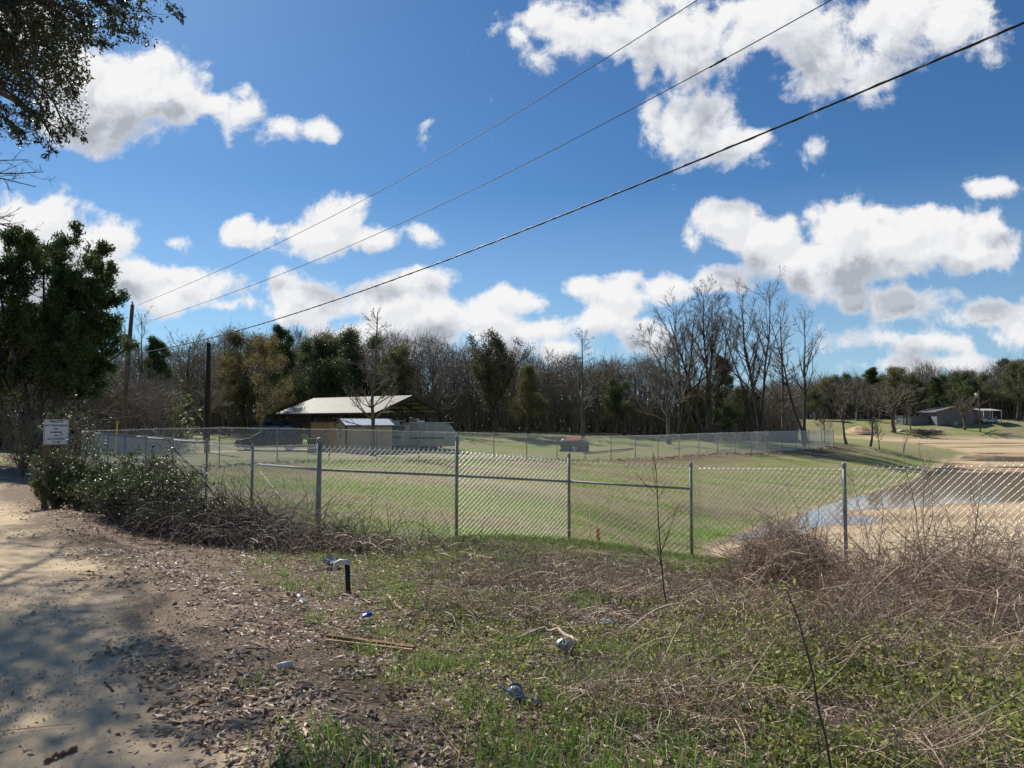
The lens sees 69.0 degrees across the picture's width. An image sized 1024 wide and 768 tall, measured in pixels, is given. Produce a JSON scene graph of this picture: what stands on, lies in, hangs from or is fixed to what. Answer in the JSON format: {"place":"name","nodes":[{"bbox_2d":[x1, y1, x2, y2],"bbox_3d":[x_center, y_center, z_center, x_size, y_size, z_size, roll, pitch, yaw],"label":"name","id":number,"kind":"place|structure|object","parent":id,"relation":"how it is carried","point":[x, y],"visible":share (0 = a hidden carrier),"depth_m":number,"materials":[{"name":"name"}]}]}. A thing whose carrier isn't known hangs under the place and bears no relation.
{"place":"outdoors","nodes":[
{"label":"outdoors","id":0,"kind":"place"},
{"bbox_2d":[0,467,273,767],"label":"dirt road","id":1,"kind":"structure","parent":0,"point":[62,643],"depth_m":4.66,"materials":[{"name":"soil"}]},
{"bbox_2d":[0,150,55,252],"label":"bare tree","id":2,"kind":"object","parent":1,"relation":"on","point":[8,215],"visible":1,"depth_m":14.75,"materials":[{"name":"brown plant"}]},
{"bbox_2d":[0,0,186,160],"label":"overhanging tree","id":3,"kind":"object","parent":1,"relation":"on","point":[18,66],"visible":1,"depth_m":10.84,"materials":[{"name":"green plant"}]},
{"bbox_2d":[0,505,320,767],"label":"road grit","id":4,"kind":"object","parent":1,"relation":"on","point":[82,648],"visible":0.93,"depth_m":5.42,"materials":[{"name":"gravel"}]},
{"bbox_2d":[139,0,696,304],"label":"power line","id":5,"kind":"object","parent":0,"point":[467,141],"visible":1,"depth_m":19.98,"materials":[{"name":"black"}]},
{"bbox_2d":[120,445,843,470],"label":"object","id":6,"kind":"object","parent":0,"point":[716,453],"visible":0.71,"depth_m":56.59,"materials":[{"name":"metal"}]},
{"bbox_2d":[136,0,830,325],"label":"power line","id":7,"kind":"object","parent":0,"point":[718,62],"visible":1,"depth_m":17.40,"materials":[{"name":"black"}]},
{"bbox_2d":[0,418,1023,767],"bbox_3d":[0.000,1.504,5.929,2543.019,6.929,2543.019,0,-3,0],"label":"ground","id":8,"kind":"structure","parent":0,"point":[858,454],"depth_m":21.96,"materials":[{"name":"plant"}]},
{"bbox_2d":[0,382,55,476],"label":"shrub","id":9,"kind":"object","parent":8,"relation":"on","point":[22,465],"visible":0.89,"depth_m":21.88,"materials":[{"name":"green plant"}]},
{"bbox_2d":[2,389,88,471],"bbox_3d":[-15.563,1.653,24.818,2.320,2.992,2.092,-2,-3,29],"label":"shrub","id":10,"kind":"object","parent":8,"relation":"on","point":[54,407],"visible":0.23,"depth_m":24.81,"materials":[{"name":"green plant"}]},
{"bbox_2d":[14,436,86,509],"bbox_3d":[-8.708,1.716,14.192,1.386,1.457,1.466,0,-3,0],"label":"shrub","id":11,"kind":"object","parent":8,"relation":"on","point":[48,473],"visible":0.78,"depth_m":14.02,"materials":[{"name":"green plant"}]},
{"bbox_2d":[41,419,68,508],"bbox_3d":[-9.094,1.741,14.819,0.435,2.068,0.120,2,-3,-28],"label":"notice sign","id":12,"kind":"object","parent":8,"relation":"on","point":[54,430],"visible":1,"depth_m":14.79,"materials":[{"name":"white wood"}]},
{"bbox_2d":[0,220,145,466],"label":"cedar tree","id":13,"kind":"object","parent":8,"relation":"on","point":[56,336],"visible":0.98,"depth_m":29.47,"materials":[{"name":"green plant"}]},
{"bbox_2d":[33,390,118,510],"bbox_3d":[-9.092,1.373,15.493,1.572,2.617,1.562,3,-4,-42],"label":"shrub","id":14,"kind":"object","parent":8,"relation":"on","point":[79,445],"visible":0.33,"depth_m":15.47,"materials":[{"name":"green plant"}]},
{"bbox_2d":[31,442,148,513],"bbox_3d":[-8.081,1.843,14.434,2.080,1.431,1.736,2,-4,-31],"label":"shrub","id":15,"kind":"object","parent":8,"relation":"on","point":[75,505],"visible":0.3,"depth_m":14.22,"materials":[{"name":"green plant"}]},
{"bbox_2d":[0,342,202,452],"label":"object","id":16,"kind":"object","parent":8,"relation":"on","point":[142,402],"visible":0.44,"depth_m":49.41,"materials":[{"name":"brown plant"}]},
{"bbox_2d":[0,346,203,451],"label":"understory foliage","id":17,"kind":"object","parent":8,"relation":"on","point":[181,436],"visible":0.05,"depth_m":52.16,"materials":[{"name":"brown plant"}]},
{"bbox_2d":[52,462,181,520],"bbox_3d":[-6.450,1.784,12.256,2.006,1.023,1.530,1,-3,-20],"label":"shrub","id":18,"kind":"object","parent":8,"relation":"on","point":[112,494],"visible":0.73,"depth_m":12.13,"materials":[{"name":"green plant"}]},
{"bbox_2d":[118,301,133,454],"bbox_3d":[-23.434,-0.127,45.026,0.789,9.840,0.594,-1,-3,26],"label":"utility pole","id":19,"kind":"object","parent":8,"relation":"on","point":[125,389],"visible":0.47,"depth_m":44.97,"materials":[{"name":"brown wood"}]},
{"bbox_2d":[59,443,193,511],"bbox_3d":[-7.124,1.802,13.880,2.430,1.431,1.437,0,-3,0],"label":"shrub","id":20,"kind":"object","parent":8,"relation":"on","point":[133,465],"visible":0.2,"depth_m":13.76,"materials":[{"name":"green plant"}]},
{"bbox_2d":[127,305,151,383],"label":"tree","id":21,"kind":"object","parent":8,"relation":"on","point":[141,364],"visible":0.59,"depth_m":74.08,"materials":[{"name":"brown plant"}]},
{"bbox_2d":[136,334,185,422],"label":"evergreen tree","id":22,"kind":"object","parent":8,"relation":"on","point":[158,361],"visible":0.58,"depth_m":69.77,"materials":[{"name":"green plant"}]},
{"bbox_2d":[121,449,215,518],"bbox_3d":[-6.239,1.822,13.188,1.768,1.342,1.264,0,-3,0],"label":"shrub","id":23,"kind":"object","parent":8,"relation":"on","point":[164,464],"visible":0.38,"depth_m":13.30,"materials":[{"name":"green plant"}]},
{"bbox_2d":[121,471,247,536],"bbox_3d":[-5.158,1.989,11.792,1.538,1.216,1.528,-2,-4,39],"label":"shrub","id":24,"kind":"object","parent":8,"relation":"on","point":[183,498],"visible":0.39,"depth_m":11.81,"materials":[{"name":"green plant"}]},
{"bbox_2d":[144,326,237,427],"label":"tree","id":25,"kind":"object","parent":8,"relation":"on","point":[186,388],"visible":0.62,"depth_m":83.79,"materials":[{"name":"brown plant"}]},
{"bbox_2d":[81,429,316,531],"bbox_3d":[-11.133,2.486,22.663,0.143,2.077,25.892,2,-4,-38],"label":"chain link fence","id":26,"kind":"object","parent":8,"relation":"on","point":[252,465],"visible":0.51,"depth_m":16.44,"materials":[{"name":"metal"}]},
{"bbox_2d":[173,350,236,440],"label":"tree","id":27,"kind":"object","parent":8,"relation":"on","point":[215,398],"visible":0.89,"depth_m":72.44,"materials":[{"name":"brown plant"}]},
{"bbox_2d":[204,343,213,451],"bbox_3d":[-20.838,1.148,50.998,0.599,7.922,0.380,2,-3,-29],"label":"wooden pole","id":28,"kind":"object","parent":8,"relation":"on","point":[207,388],"visible":0.77,"depth_m":50.91,"materials":[{"name":"brown wood"}]},
{"bbox_2d":[195,352,245,435],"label":"tree","id":29,"kind":"object","parent":8,"relation":"on","point":[232,364],"visible":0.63,"depth_m":83.77,"materials":[{"name":"green plant"}]},
{"bbox_2d":[145,413,295,549],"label":"bare canes","id":30,"kind":"object","parent":8,"relation":"on","point":[192,484],"visible":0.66,"depth_m":11.99,"materials":[{"name":"brown plant"}]},
{"bbox_2d":[203,331,242,434],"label":"tree","id":31,"kind":"object","parent":8,"relation":"on","point":[223,416],"visible":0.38,"depth_m":87.95,"materials":[{"name":"brown plant"}]},
{"bbox_2d":[41,460,443,555],"bbox_3d":[-4.263,1.945,12.090,6.478,1.849,4.550,0,-3,0],"label":"dark brush","id":32,"kind":"object","parent":8,"relation":"on","point":[215,541],"visible":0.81,"depth_m":11.31,"materials":[{"name":"plant"}]},
{"bbox_2d":[212,325,273,434],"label":"tree","id":33,"kind":"object","parent":8,"relation":"on","point":[238,338],"visible":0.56,"depth_m":89.46,"materials":[{"name":"green plant"}]},
{"bbox_2d":[234,428,302,450],"bbox_3d":[-18.174,4.145,55.858,4.833,1.715,2.200,1,-3,-14],"label":"parked car","id":34,"kind":"object","parent":8,"relation":"on","point":[263,441],"visible":0.7,"depth_m":55.14,"materials":[{"name":"grey paint"}]},
{"bbox_2d":[241,332,298,431],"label":"tree","id":35,"kind":"object","parent":8,"relation":"on","point":[262,355],"visible":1,"depth_m":73.33,"materials":[{"name":"green plant"}]},
{"bbox_2d":[249,421,291,432],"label":"parked car","id":36,"kind":"object","parent":8,"relation":"on","point":[272,424],"visible":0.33,"depth_m":91.16,"materials":[{"name":"blue paint"}]},
{"bbox_2d":[248,323,309,425],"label":"evergreen tree","id":37,"kind":"object","parent":8,"relation":"on","point":[284,333],"visible":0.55,"depth_m":85.84,"materials":[{"name":"green plant"}]},
{"bbox_2d":[262,332,344,420],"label":"tree","id":38,"kind":"object","parent":8,"relation":"on","point":[308,349],"visible":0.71,"depth_m":88.83,"materials":[{"name":"green plant"}]},
{"bbox_2d":[309,421,336,450],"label":"storage shed","id":39,"kind":"structure","parent":8,"relation":"on","point":[323,425],"depth_m":55.01,"materials":[{"name":"wood"}]},
{"bbox_2d":[309,326,369,418],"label":"tree","id":40,"kind":"object","parent":8,"relation":"on","point":[358,336],"visible":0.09,"depth_m":91.67,"materials":[{"name":"green plant"}]},
{"bbox_2d":[320,323,401,418],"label":"tree","id":41,"kind":"object","parent":8,"relation":"on","point":[344,372],"visible":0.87,"depth_m":88.69,"materials":[{"name":"green plant"}]},
{"bbox_2d":[276,395,446,447],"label":"pavilion","id":42,"kind":"structure","parent":8,"relation":"on","point":[409,404],"depth_m":65.78,"materials":[{"name":"white metal"}]},
{"bbox_2d":[334,418,394,452],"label":"garden shed","id":43,"kind":"structure","parent":8,"relation":"on","point":[384,425],"depth_m":52.73,"materials":[{"name":"beige"}]},
{"bbox_2d":[336,307,400,455],"bbox_3d":[-9.236,-0.098,49.026,3.770,10.232,3.902,-2,-4,35],"label":"tree","id":44,"kind":"object","parent":8,"relation":"on","point":[371,405],"visible":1,"depth_m":48.94,"materials":[{"name":"brown plant"}]},
{"bbox_2d":[327,633,415,648],"bbox_3d":[-1.019,1.854,5.364,0.683,0.050,0.045,-1,-3,16],"label":"broken board","id":45,"kind":"object","parent":8,"relation":"on","point":[356,639],"visible":0.86,"depth_m":5.36,"materials":[{"name":"wood"}]},
{"bbox_2d":[389,419,409,451],"bbox_3d":[-8.970,3.917,56.858,2.354,2.491,2.330,0,-3,-8],"label":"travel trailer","id":46,"kind":"object","parent":8,"relation":"on","point":[398,427],"visible":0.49,"depth_m":55.79,"materials":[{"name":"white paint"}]},
{"bbox_2d":[374,340,427,423],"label":"tree","id":47,"kind":"object","parent":8,"relation":"on","point":[398,352],"visible":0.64,"depth_m":91.34,"materials":[{"name":"green plant"}]},
{"bbox_2d":[404,421,459,451],"bbox_3d":[-6.307,4.086,58.355,4.204,2.430,2.322,0,-3,3],"label":"travel trailer","id":48,"kind":"object","parent":8,"relation":"on","point":[424,427],"visible":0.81,"depth_m":57.23,"materials":[{"name":"white paint"}]},
{"bbox_2d":[401,338,467,421],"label":"tree","id":49,"kind":"object","parent":8,"relation":"on","point":[436,379],"visible":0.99,"depth_m":85.97,"materials":[{"name":"brown plant"}]},
{"bbox_2d":[441,350,471,430],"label":"tree","id":50,"kind":"object","parent":8,"relation":"on","point":[453,392],"visible":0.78,"depth_m":91.94,"materials":[{"name":"brown plant"}]},
{"bbox_2d":[104,320,810,441],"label":"woodland brush","id":51,"kind":"object","parent":8,"relation":"on","point":[469,405],"visible":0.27,"depth_m":95.80,"materials":[{"name":"brown plant"}]},
{"bbox_2d":[83,426,833,466],"bbox_3d":[8.812,4.691,58.846,76.167,2.874,0.073,3,-4,-43],"label":"chain link fence","id":52,"kind":"object","parent":8,"relation":"on","point":[738,435],"visible":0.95,"depth_m":54.36,"materials":[{"name":"metal"}]},
{"bbox_2d":[463,327,535,435],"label":"tree","id":53,"kind":"object","parent":8,"relation":"on","point":[495,374],"visible":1,"depth_m":85.94,"materials":[{"name":"green plant"}]},
{"bbox_2d":[0,532,1011,767],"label":"fallen twigs","id":54,"kind":"object","parent":8,"relation":"on","point":[376,737],"depth_m":4.47,"materials":[{"name":"wood"}]},
{"bbox_2d":[0,499,1017,767],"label":"leaf litter","id":55,"kind":"object","parent":8,"relation":"on","point":[262,733],"visible":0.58,"depth_m":4.25,"materials":[{"name":"brown plant"}]},
{"bbox_2d":[121,455,916,554],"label":"field turf","id":56,"kind":"structure","parent":8,"relation":"on","point":[488,529],"depth_m":28.22,"materials":[{"name":"green plant"}]},
{"bbox_2d":[504,362,553,433],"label":"tree","id":57,"kind":"object","parent":8,"relation":"on","point":[528,373],"visible":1,"depth_m":87.17,"materials":[{"name":"green plant"}]},
{"bbox_2d":[38,467,1023,767],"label":"withered leaves","id":58,"kind":"object","parent":8,"relation":"on","point":[706,627],"visible":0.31,"depth_m":6.12,"materials":[{"name":"plant"}]},
{"bbox_2d":[515,626,584,645],"bbox_3d":[0.312,1.942,5.748,0.533,0.078,0.303,-1,-3,11],"label":"stick","id":59,"kind":"object","parent":8,"relation":"on","point":[560,631],"visible":0.62,"depth_m":5.81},
{"bbox_2d":[562,328,601,438],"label":"tree","id":60,"kind":"object","parent":8,"relation":"on","point":[581,379],"visible":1,"depth_m":84.03,"materials":[{"name":"brown plant"}]},
{"bbox_2d":[191,470,1023,767],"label":"dead brambles","id":61,"kind":"object","parent":8,"relation":"on","point":[776,570],"visible":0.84,"depth_m":6.31,"materials":[{"name":"plant"}]},
{"bbox_2d":[191,537,1023,767],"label":"dry straw","id":62,"kind":"object","parent":8,"relation":"on","point":[630,617],"visible":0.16,"depth_m":5.32,"materials":[{"name":"plant"}]},
{"bbox_2d":[197,536,1023,767],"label":"weeds","id":63,"kind":"object","parent":8,"relation":"on","point":[878,722],"visible":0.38,"depth_m":4.97,"materials":[{"name":"green plant"}]},
{"bbox_2d":[587,355,638,432],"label":"tree","id":64,"kind":"object","parent":8,"relation":"on","point":[612,430],"visible":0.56,"depth_m":95.76,"materials":[{"name":"brown plant"}]},
{"bbox_2d":[598,375,637,435],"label":"tree","id":65,"kind":"object","parent":8,"relation":"on","point":[612,397],"visible":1,"depth_m":89.68,"materials":[{"name":"green plant"}]},
{"bbox_2d":[225,532,1023,767],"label":"grass","id":66,"kind":"structure","parent":8,"relation":"on","point":[529,763],"depth_m":4.05,"materials":[{"name":"plant"}]},
{"bbox_2d":[624,453,678,604],"bbox_3d":[1.390,1.450,7.405,0.547,1.570,0.204,-1,-3,15],"label":"sapling","id":67,"kind":"object","parent":8,"relation":"on","point":[660,556],"visible":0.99,"depth_m":7.36,"materials":[{"name":"brown plant"}]},
{"bbox_2d":[623,336,703,443],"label":"tree","id":68,"kind":"object","parent":8,"relation":"on","point":[667,420],"visible":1,"depth_m":78.92,"materials":[{"name":"brown plant"}]},
{"bbox_2d":[316,436,1023,581],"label":"chain link fence","id":69,"kind":"object","parent":8,"relation":"on","point":[319,441],"visible":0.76,"depth_m":13.04,"materials":[{"name":"metal"}]},
{"bbox_2d":[632,274,747,441],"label":"tree","id":70,"kind":"object","parent":8,"relation":"on","point":[709,420],"visible":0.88,"depth_m":86.27,"materials":[{"name":"brown plant"}]},
{"bbox_2d":[678,384,706,438],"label":"tree","id":71,"kind":"object","parent":8,"relation":"on","point":[701,405],"visible":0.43,"depth_m":91.91,"materials":[{"name":"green plant"}]},
{"bbox_2d":[655,286,732,438],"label":"tree","id":72,"kind":"object","parent":8,"relation":"on","point":[681,416],"visible":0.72,"depth_m":87.48,"materials":[{"name":"brown plant"}]},
{"bbox_2d":[699,354,745,440],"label":"evergreen tree","id":73,"kind":"object","parent":8,"relation":"on","point":[721,418],"visible":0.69,"depth_m":87.48,"materials":[{"name":"green plant"}]},
{"bbox_2d":[713,383,767,440],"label":"tree","id":74,"kind":"object","parent":8,"relation":"on","point":[737,388],"visible":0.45,"depth_m":94.14,"materials":[{"name":"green plant"}]},
{"bbox_2d":[702,266,802,442],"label":"tree","id":75,"kind":"object","parent":8,"relation":"on","point":[759,424],"visible":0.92,"depth_m":86.33,"materials":[{"name":"brown plant"}]},
{"bbox_2d":[759,313,802,441],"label":"tree","id":76,"kind":"object","parent":8,"relation":"on","point":[782,404],"visible":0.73,"depth_m":89.04,"materials":[{"name":"brown plant"}]},
{"bbox_2d":[759,311,805,445],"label":"tree","id":77,"kind":"object","parent":8,"relation":"on","point":[794,410],"visible":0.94,"depth_m":83.85,"materials":[{"name":"brown plant"}]},
{"bbox_2d":[770,579,831,767],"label":"sapling","id":78,"kind":"object","parent":8,"relation":"on","point":[817,705],"visible":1,"depth_m":2.92,"materials":[{"name":"brown plant"}]},
{"bbox_2d":[786,303,827,443],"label":"tree","id":79,"kind":"object","parent":8,"relation":"on","point":[804,370],"visible":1,"depth_m":86.17,"materials":[{"name":"brown plant"}]},
{"bbox_2d":[798,387,824,419],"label":"tree","id":80,"kind":"object","parent":8,"relation":"on","point":[814,402],"visible":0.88,"depth_m":245.75,"materials":[{"name":"green plant"}]},
{"bbox_2d":[815,375,846,418],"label":"tree","id":81,"kind":"object","parent":8,"relation":"on","point":[830,379],"visible":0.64,"depth_m":258.46,"materials":[{"name":"green plant"}]},
{"bbox_2d":[811,375,855,444],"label":"tree","id":82,"kind":"object","parent":8,"relation":"on","point":[840,409],"visible":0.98,"depth_m":93.41,"materials":[{"name":"brown plant"}]},
{"bbox_2d":[662,579,1023,767],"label":"ground vines","id":83,"kind":"object","parent":8,"relation":"on","point":[1013,716],"visible":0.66,"depth_m":4.12,"materials":[{"name":"green plant"}]},
{"bbox_2d":[840,377,875,420],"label":"tree","id":84,"kind":"object","parent":8,"relation":"on","point":[857,411],"visible":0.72,"depth_m":244.56,"materials":[{"name":"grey plant"}]},
{"bbox_2d":[702,439,1023,578],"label":"retention basin bed","id":85,"kind":"object","parent":8,"relation":"on","point":[1012,450],"visible":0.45,"depth_m":36.26,"materials":[{"name":"sand"}]},
{"bbox_2d":[851,366,887,418],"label":"evergreen tree","id":86,"kind":"object","parent":8,"relation":"on","point":[872,373],"visible":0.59,"depth_m":258.72,"materials":[{"name":"green plant"}]},
{"bbox_2d":[851,383,895,446],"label":"tree","id":87,"kind":"object","parent":8,"relation":"on","point":[868,414],"visible":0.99,"depth_m":91.36,"materials":[{"name":"brown plant"}]},
{"bbox_2d":[858,378,930,432],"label":"tree","id":88,"kind":"object","parent":8,"relation":"on","point":[894,403],"visible":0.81,"depth_m":213.79,"materials":[{"name":"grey plant"}]},
{"bbox_2d":[766,355,1023,419],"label":"brush","id":89,"kind":"object","parent":8,"relation":"on","point":[925,375],"visible":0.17,"depth_m":267.14,"materials":[{"name":"brown plant"}]},
{"bbox_2d":[872,364,919,420],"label":"tree","id":90,"kind":"object","parent":8,"relation":"on","point":[895,373],"visible":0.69,"depth_m":243.82,"materials":[{"name":"green plant"}]},
{"bbox_2d":[896,416,928,424],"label":"outbuilding","id":91,"kind":"structure","parent":8,"relation":"on","point":[904,420],"depth_m":229.74,"materials":[{"name":"white paint"}]},
{"bbox_2d":[891,372,942,415],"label":"tree","id":92,"kind":"object","parent":8,"relation":"on","point":[911,377],"visible":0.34,"depth_m":254.67,"materials":[{"name":"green plant"}]},
{"bbox_2d":[890,431,945,581],"bbox_3d":[4.161,1.455,7.687,0.535,1.967,0.400,-2,-4,39],"label":"sapling","id":93,"kind":"object","parent":8,"relation":"on","point":[903,448],"visible":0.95,"depth_m":7.71,"materials":[{"name":"plant"}]},
{"bbox_2d":[897,439,946,582],"bbox_3d":[4.306,1.519,7.857,0.482,1.890,0.496,-2,-4,32],"label":"sapling","id":94,"kind":"object","parent":8,"relation":"on","point":[922,516],"visible":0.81,"depth_m":7.85,"materials":[{"name":"plant"}]},
{"bbox_2d":[919,376,949,408],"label":"evergreen tree","id":95,"kind":"object","parent":8,"relation":"on","point":[935,383],"visible":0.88,"depth_m":244.89,"materials":[{"name":"green plant"}]},
{"bbox_2d":[915,406,976,424],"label":"house","id":96,"kind":"structure","parent":8,"relation":"on","point":[943,416],"depth_m":225.83,"materials":[{"name":"grey wood"}]},
{"bbox_2d":[920,371,980,405],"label":"tree","id":97,"kind":"object","parent":8,"relation":"on","point":[943,378],"visible":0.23,"depth_m":259.59,"materials":[{"name":"green plant"}]},
{"bbox_2d":[939,393,989,429],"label":"tree","id":98,"kind":"object","parent":8,"relation":"on","point":[962,411],"visible":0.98,"depth_m":217.30,"materials":[{"name":"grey plant"}]},
{"bbox_2d":[944,370,1004,410],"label":"tree","id":99,"kind":"object","parent":8,"relation":"on","point":[963,383],"visible":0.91,"depth_m":244.48,"materials":[{"name":"green plant"}]},
{"bbox_2d":[962,452,997,595],"bbox_3d":[4.598,1.535,7.370,0.480,1.719,0.202,0,-3,0],"label":"sapling","id":100,"kind":"object","parent":8,"relation":"on","point":[974,536],"visible":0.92,"depth_m":7.40,"materials":[{"name":"plant"}]},
{"bbox_2d":[973,409,1001,422],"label":"carport","id":101,"kind":"object","parent":8,"relation":"on","point":[984,413],"visible":0.72,"depth_m":228.69,"materials":[{"name":"silver metal"}]},
{"bbox_2d":[994,354,1023,419],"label":"tree","id":102,"kind":"object","parent":8,"relation":"on","point":[1009,373],"visible":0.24,"depth_m":241.90,"materials":[{"name":"green plant"}]},
{"bbox_2d":[995,360,1023,420],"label":"tree","id":103,"kind":"object","parent":8,"relation":"on","point":[1013,390],"visible":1,"depth_m":230.41,"materials":[{"name":"green plant"}]},
{"bbox_2d":[0,0,1023,419],"label":"sky","id":104,"kind":"structure","parent":0,"point":[892,211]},
{"bbox_2d":[138,22,1023,353],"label":"power line","id":105,"kind":"object","parent":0,"point":[676,168],"visible":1,"depth_m":15.47,"materials":[{"name":"black"}]},
{"bbox_2d":[705,443,1023,556],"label":"water","id":106,"kind":"structure","parent":0,"point":[948,493],"depth_m":47.74,"materials":[{"name":"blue liquid"}]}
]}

